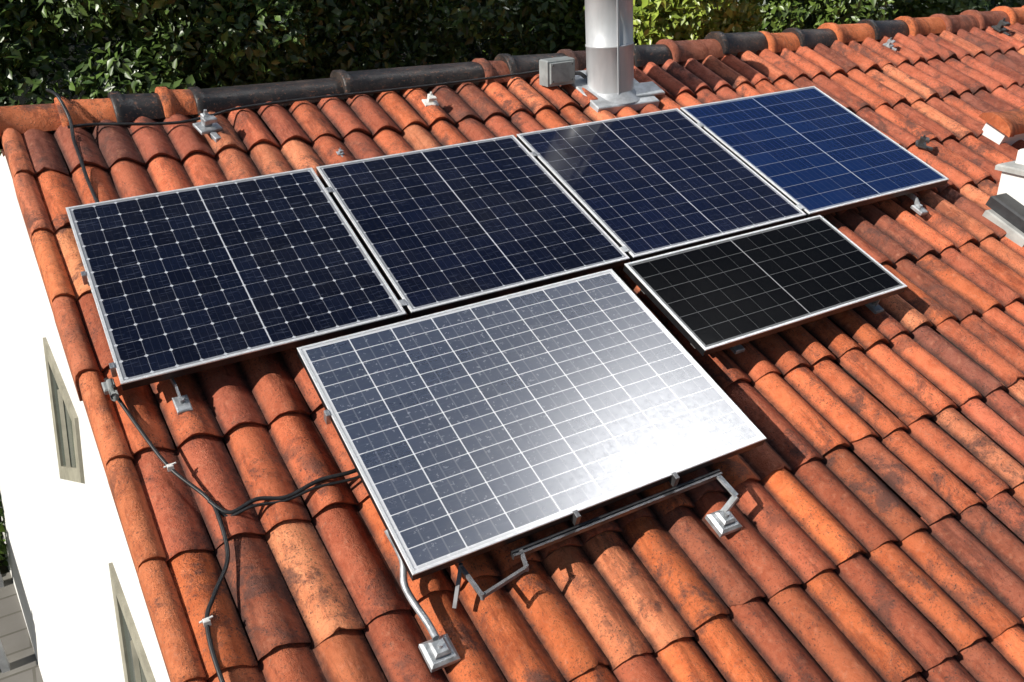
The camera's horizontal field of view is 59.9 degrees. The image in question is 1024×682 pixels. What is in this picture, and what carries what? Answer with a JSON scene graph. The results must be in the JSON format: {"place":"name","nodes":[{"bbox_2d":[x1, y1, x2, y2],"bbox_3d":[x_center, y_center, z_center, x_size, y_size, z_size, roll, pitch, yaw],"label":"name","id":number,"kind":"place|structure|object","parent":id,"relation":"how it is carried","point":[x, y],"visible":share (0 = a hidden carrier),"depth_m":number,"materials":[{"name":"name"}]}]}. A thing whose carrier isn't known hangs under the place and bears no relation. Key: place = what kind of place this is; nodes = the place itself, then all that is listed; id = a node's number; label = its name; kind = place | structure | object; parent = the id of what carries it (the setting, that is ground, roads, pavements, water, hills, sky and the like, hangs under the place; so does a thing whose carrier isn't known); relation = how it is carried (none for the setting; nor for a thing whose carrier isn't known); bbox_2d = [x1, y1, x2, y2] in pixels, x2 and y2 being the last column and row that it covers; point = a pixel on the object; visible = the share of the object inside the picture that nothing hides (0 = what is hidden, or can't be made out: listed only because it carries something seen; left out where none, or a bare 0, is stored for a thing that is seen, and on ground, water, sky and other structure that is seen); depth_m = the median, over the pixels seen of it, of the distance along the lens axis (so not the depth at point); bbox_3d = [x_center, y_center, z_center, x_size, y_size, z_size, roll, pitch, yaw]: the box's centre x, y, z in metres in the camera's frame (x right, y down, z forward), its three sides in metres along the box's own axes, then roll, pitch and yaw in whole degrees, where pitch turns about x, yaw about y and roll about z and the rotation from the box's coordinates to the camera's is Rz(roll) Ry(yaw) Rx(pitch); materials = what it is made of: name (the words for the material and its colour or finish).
{"place":"outdoors","nodes":[
{"label":"outdoors","id":0,"kind":"place"},
{"bbox_2d":[0,517,8,573],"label":"ground","id":1,"kind":"structure","parent":0,"point":[4,568],"depth_m":7.30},
{"bbox_2d":[0,497,7,570],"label":"hedge","id":2,"kind":"object","parent":1,"relation":"on","point":[3,547],"visible":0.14,"depth_m":7.10,"materials":[{"name":"green plant"}]},
{"bbox_2d":[0,0,97,153],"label":"tree","id":3,"kind":"object","parent":1,"relation":"on","point":[13,15],"visible":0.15,"depth_m":7.50,"materials":[{"name":"green plant"}]},
{"bbox_2d":[0,154,169,681],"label":"gable wall","id":4,"kind":"structure","parent":1,"relation":"on","point":[66,542],"depth_m":4.67,"materials":[{"name":"white paint"}]},
{"bbox_2d":[43,337,84,482],"bbox_3d":[-2.042,0.413,4.084,0.191,0.659,0.735,-15,29,-25],"label":"gable window","id":5,"kind":"structure","parent":4,"relation":"in","point":[67,437],"depth_m":4.03,"materials":[{"name":"beige wood"}]},
{"bbox_2d":[109,562,155,681],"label":"gable window","id":6,"kind":"structure","parent":4,"relation":"in","point":[136,665],"depth_m":3.42,"materials":[{"name":"beige wood"}]},
{"bbox_2d":[0,0,364,155],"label":"tree","id":7,"kind":"object","parent":1,"relation":"on","point":[233,35],"visible":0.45,"depth_m":7.64,"materials":[{"name":"green plant"}]},
{"bbox_2d":[227,0,576,82],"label":"tree","id":8,"kind":"object","parent":1,"relation":"on","point":[378,45],"visible":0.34,"depth_m":9.07,"materials":[{"name":"green plant"}]},
{"bbox_2d":[0,0,1023,104],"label":"distant trees","id":9,"kind":"object","parent":1,"relation":"on","point":[64,65],"depth_m":10.86,"materials":[{"name":"green plant"}]},
{"bbox_2d":[59,58,1023,681],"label":"roof deck","id":10,"kind":"structure","parent":1,"relation":"on","point":[729,498],"depth_m":3.82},
{"bbox_2d":[51,50,757,133],"bbox_3d":[2.442,-2.293,6.859,11.378,0.269,0.160,-15,29,-24],"label":"ridge mortar","id":11,"kind":"object","parent":10,"relation":"on","point":[477,83],"depth_m":5.40,"materials":[{"name":"grey concrete"}]},
{"bbox_2d":[21,22,1023,681],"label":"roof tiles","id":12,"kind":"object","parent":10,"relation":"on","point":[331,572],"visible":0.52,"depth_m":3.54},
{"bbox_2d":[0,140,4,156],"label":"verge tiles","id":13,"kind":"object","parent":12,"relation":"attached to","point":[2,150],"visible":0.03,"depth_m":4.62,"materials":[{"name":"ceramic"}]},
{"bbox_2d":[46,88,98,202],"bbox_3d":[-2.141,-0.967,4.366,0.059,0.429,0.866,-18,30,-29],"label":"power cable","id":14,"kind":"object","parent":12,"relation":"on","point":[87,179],"visible":0.94,"depth_m":4.39,"materials":[{"name":"black rubber"}]},
{"bbox_2d":[0,128,208,681],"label":"verge tiles","id":15,"kind":"object","parent":12,"relation":"attached to","point":[179,653],"visible":0.98,"depth_m":3.26,"materials":[{"name":"ceramic"}]},
{"bbox_2d":[101,378,118,400],"bbox_3d":[-1.524,0.174,3.365,0.046,0.074,0.126,-15,29,-25],"label":"cable connector","id":16,"kind":"object","parent":12,"relation":"on","point":[110,390],"visible":0.94,"depth_m":3.35,"materials":[{"name":"grey plastic"}]},
{"bbox_2d":[104,378,229,681],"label":"power cable","id":17,"kind":"object","parent":12,"relation":"on","point":[206,621],"visible":0.95,"depth_m":3.03,"materials":[{"name":"black rubber"}]},
{"bbox_2d":[170,378,192,414],"bbox_3d":[-1.280,0.201,3.415,0.058,0.112,0.159,-15,29,-25],"label":"mounting bracket","id":18,"kind":"object","parent":12,"relation":"on","point":[182,403],"visible":0.96,"depth_m":3.39,"materials":[{"name":"silver metal"}]},
{"bbox_2d":[192,109,222,141],"bbox_3d":[-1.590,-1.131,4.649,0.136,0.162,0.160,-15,29,-25],"label":"roof hook","id":19,"kind":"object","parent":12,"relation":"on","point":[208,123],"visible":1,"depth_m":4.64,"materials":[{"name":"silver metal"}]},
{"bbox_2d":[207,468,356,514],"bbox_3d":[-0.740,0.505,3.253,0.719,0.057,0.082,-15,29,-25],"label":"power cable","id":20,"kind":"object","parent":12,"relation":"on","point":[273,498],"visible":0.84,"depth_m":3.18,"materials":[{"name":"black rubber"}]},
{"bbox_2d":[219,475,359,516],"bbox_3d":[-0.722,0.523,3.237,0.708,0.050,0.064,-14,29,-23],"label":"power cable","id":21,"kind":"object","parent":12,"relation":"on","point":[293,497],"visible":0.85,"depth_m":3.19,"materials":[{"name":"black rubber"}]},
{"bbox_2d":[67,70,538,128],"bbox_3d":[-0.967,-1.396,5.070,2.880,0.050,0.102,-15,29,-25],"label":"power cable","id":22,"kind":"object","parent":12,"relation":"on","point":[275,102],"visible":0.91,"depth_m":4.97,"materials":[{"name":"black rubber"}]},
{"bbox_2d":[384,530,459,672],"bbox_3d":[-0.314,0.841,2.944,0.103,0.312,0.401,-15,29,-25],"label":"mounting bracket","id":23,"kind":"object","parent":12,"relation":"attached to","point":[437,651],"visible":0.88,"depth_m":2.87,"materials":[{"name":"metal"}]},
{"bbox_2d":[422,92,438,106],"bbox_3d":[-0.468,-1.394,5.169,0.086,0.112,0.110,-15,29,-25],"label":"roof hook","id":24,"kind":"object","parent":12,"relation":"on","point":[431,99],"visible":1,"depth_m":5.16,"materials":[{"name":"silver metal"}]},
{"bbox_2d":[81,123,804,525],"bbox_3d":[0.125,-0.177,3.984,3.535,0.759,2.065,-15,29,-25],"label":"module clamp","id":25,"kind":"object","parent":12,"relation":"attached to","point":[673,481],"visible":1,"depth_m":3.34,"materials":[{"name":"metal"}]},
{"bbox_2d":[452,549,528,608],"bbox_3d":[-0.074,0.819,3.008,0.279,0.124,0.139,-8,27,-13],"label":"mounting bracket","id":26,"kind":"object","parent":12,"relation":"attached to","point":[495,587],"visible":0.98,"depth_m":2.99,"materials":[{"name":"grey metal"}]},
{"bbox_2d":[0,5,1023,135],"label":"ridge tiles","id":27,"kind":"object","parent":12,"relation":"attached to","point":[160,102],"visible":0.94,"depth_m":5.37,"materials":[{"name":"tile"}]},
{"bbox_2d":[539,56,586,86],"bbox_3d":[0.334,-1.678,5.577,0.308,0.195,0.118,-15,29,-25],"label":"junction box","id":28,"kind":"object","parent":12,"relation":"on","point":[556,71],"visible":0.99,"depth_m":5.51,"materials":[{"name":"grey plastic"}]},
{"bbox_2d":[705,475,741,536],"bbox_3d":[0.810,0.629,3.417,0.122,0.187,0.146,-15,29,-25],"label":"mounting bracket","id":29,"kind":"object","parent":12,"relation":"attached to","point":[723,521],"visible":1,"depth_m":3.40,"materials":[{"name":"metal"}]},
{"bbox_2d":[510,469,722,559],"bbox_3d":[0.405,0.626,3.256,0.930,0.030,0.030,-15,29,-25],"label":"mounting rail","id":30,"kind":"object","parent":29,"relation":"attached to","point":[547,541],"visible":1,"depth_m":3.23,"materials":[{"name":"metal"}]},
{"bbox_2d":[729,344,744,353],"bbox_3d":[0.991,0.019,4.091,0.163,0.086,0.092,-15,29,-25],"label":"mounting bracket","id":31,"kind":"object","parent":12,"relation":"on","point":[737,349],"visible":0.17,"depth_m":4.10,"materials":[{"name":"silver metal"}]},
{"bbox_2d":[865,300,883,313],"bbox_3d":[1.831,-0.191,4.487,0.058,0.086,0.082,-15,29,-25],"label":"mounting bracket","id":32,"kind":"object","parent":12,"relation":"on","point":[874,307],"visible":0.66,"depth_m":4.48,"materials":[{"name":"silver metal"}]},
{"bbox_2d":[883,37,896,50],"bbox_3d":[2.884,-2.264,6.773,0.088,0.099,0.101,-15,29,-25],"label":"roof hook","id":33,"kind":"object","parent":12,"relation":"on","point":[888,44],"visible":1,"depth_m":6.77,"materials":[{"name":"silver metal"}]},
{"bbox_2d":[906,193,927,215],"bbox_3d":[2.368,-0.812,5.222,0.058,0.110,0.156,-15,29,-25],"label":"mounting bracket","id":34,"kind":"object","parent":12,"relation":"on","point":[918,208],"visible":0.96,"depth_m":5.20,"materials":[{"name":"silver metal"}]},
{"bbox_2d":[915,135,932,150],"bbox_3d":[2.675,-1.287,5.760,0.116,0.106,0.078,4,27,12],"label":"roof hook","id":35,"kind":"object","parent":12,"relation":"on","point":[920,143],"visible":1,"depth_m":5.74,"materials":[{"name":"silver metal"}]},
{"bbox_2d":[978,106,1023,144],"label":"parapet wall","id":36,"kind":"structure","parent":12,"relation":"on","point":[1007,127],"depth_m":5.96,"materials":[{"name":"ceramic"}]},
{"bbox_2d":[991,18,1010,35],"bbox_3d":[4.061,-2.594,7.345,0.111,0.149,0.142,-15,29,-25],"label":"roof hook","id":37,"kind":"object","parent":12,"relation":"on","point":[999,26],"visible":1,"depth_m":7.34,"materials":[{"name":"silver metal"}]},
{"bbox_2d":[982,148,1023,246],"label":"chimney","id":38,"kind":"object","parent":12,"relation":"on","point":[1005,204],"visible":1,"depth_m":5.25,"materials":[{"name":"white paint"}]},
{"bbox_2d":[571,0,664,113],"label":"flue pipe","id":39,"kind":"object","parent":10,"relation":"on","point":[611,83],"visible":0.87,"depth_m":5.48,"materials":[{"name":"metal"}]},
{"bbox_2d":[482,0,646,59],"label":"tree","id":40,"kind":"object","parent":1,"relation":"on","point":[576,14],"visible":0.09,"depth_m":10.28,"materials":[{"name":"green plant"}]},
{"bbox_2d":[633,0,767,44],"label":"shrub","id":41,"kind":"object","parent":1,"relation":"on","point":[664,19],"visible":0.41,"depth_m":9.17,"materials":[{"name":"green plant"}]},
{"bbox_2d":[688,0,897,32],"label":"tree","id":42,"kind":"object","parent":1,"relation":"on","point":[782,15],"visible":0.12,"depth_m":10.86,"materials":[{"name":"green plant"}]},
{"bbox_2d":[855,0,990,19],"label":"tree","id":43,"kind":"object","parent":1,"relation":"on","point":[918,8],"visible":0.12,"depth_m":12.27,"materials":[{"name":"green plant"}]},
{"bbox_2d":[0,573,9,672],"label":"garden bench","id":44,"kind":"object","parent":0,"point":[4,665],"visible":1,"depth_m":6.20,"materials":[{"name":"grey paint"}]},
{"bbox_2d":[0,572,42,681],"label":"patio","id":45,"kind":"structure","parent":0,"point":[16,642],"depth_m":6.49,"materials":[{"name":"beige stone"}]},
{"bbox_2d":[336,148,344,156],"bbox_3d":[-0.905,-0.996,4.696,0.037,0.050,0.047,-15,29,-25],"label":"roof hook","id":46,"kind":"object","parent":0,"point":[340,152],"visible":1,"depth_m":4.69,"materials":[{"name":"silver metal"}]},
{"bbox_3d":[0.112,-0.979,4.911,4.620,0.046,0.046,-15,29,-25],"label":"mounting rail","id":47,"kind":"object","parent":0,"visible":0},
{"bbox_2d":[66,168,406,390],"bbox_3d":[-1.232,-0.346,3.904,1.148,0.422,1.131,-15,29,-25],"label":"solar panel","id":48,"kind":"object","parent":47,"relation":"on","point":[187,281],"visible":1,"depth_m":3.82,"materials":[{"name":"blue glass"}]},
{"bbox_2d":[316,135,629,317],"bbox_3d":[-0.214,-0.628,4.409,1.148,0.422,1.131,-15,29,-25],"label":"solar panel","id":49,"kind":"object","parent":47,"relation":"on","point":[438,229],"visible":0.98,"depth_m":4.33,"materials":[{"name":"blue glass"}]},
{"bbox_2d":[517,108,805,261],"bbox_3d":[0.805,-0.910,4.913,1.148,0.422,1.131,-15,29,-25],"label":"solar panel","id":50,"kind":"object","parent":47,"relation":"on","point":[644,185],"visible":0.91,"depth_m":4.84,"materials":[{"name":"blue glass"}]},
{"bbox_2d":[680,86,948,217],"bbox_3d":[1.824,-1.193,5.417,1.148,0.422,1.131,-15,29,-25],"label":"solar panel","id":51,"kind":"object","parent":47,"relation":"on","point":[813,151],"visible":0.93,"depth_m":5.35,"materials":[{"name":"blue glass"}]},
{"bbox_3d":[-0.109,0.011,3.798,1.480,0.046,0.046,-15,29,-25],"label":"mounting rail","id":52,"kind":"object","parent":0,"visible":0},
{"bbox_2d":[297,269,766,580],"bbox_3d":[0.073,0.220,3.547,1.530,0.406,1.083,-15,29,-25],"label":"solar panel","id":53,"kind":"object","parent":52,"relation":"on","point":[466,432],"visible":1,"depth_m":3.46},
{"bbox_3d":[1.163,-0.396,4.486,1.240,0.046,0.046,-15,29,-25],"label":"mounting rail","id":54,"kind":"object","parent":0,"visible":0},
{"bbox_2d":[623,215,906,355],"bbox_3d":[1.251,-0.307,4.348,1.297,0.244,0.614,-15,29,-25],"label":"solar panel","id":55,"kind":"object","parent":54,"relation":"on","point":[714,296],"visible":1,"depth_m":4.29,"materials":[{"name":"black glass"}]}
]}

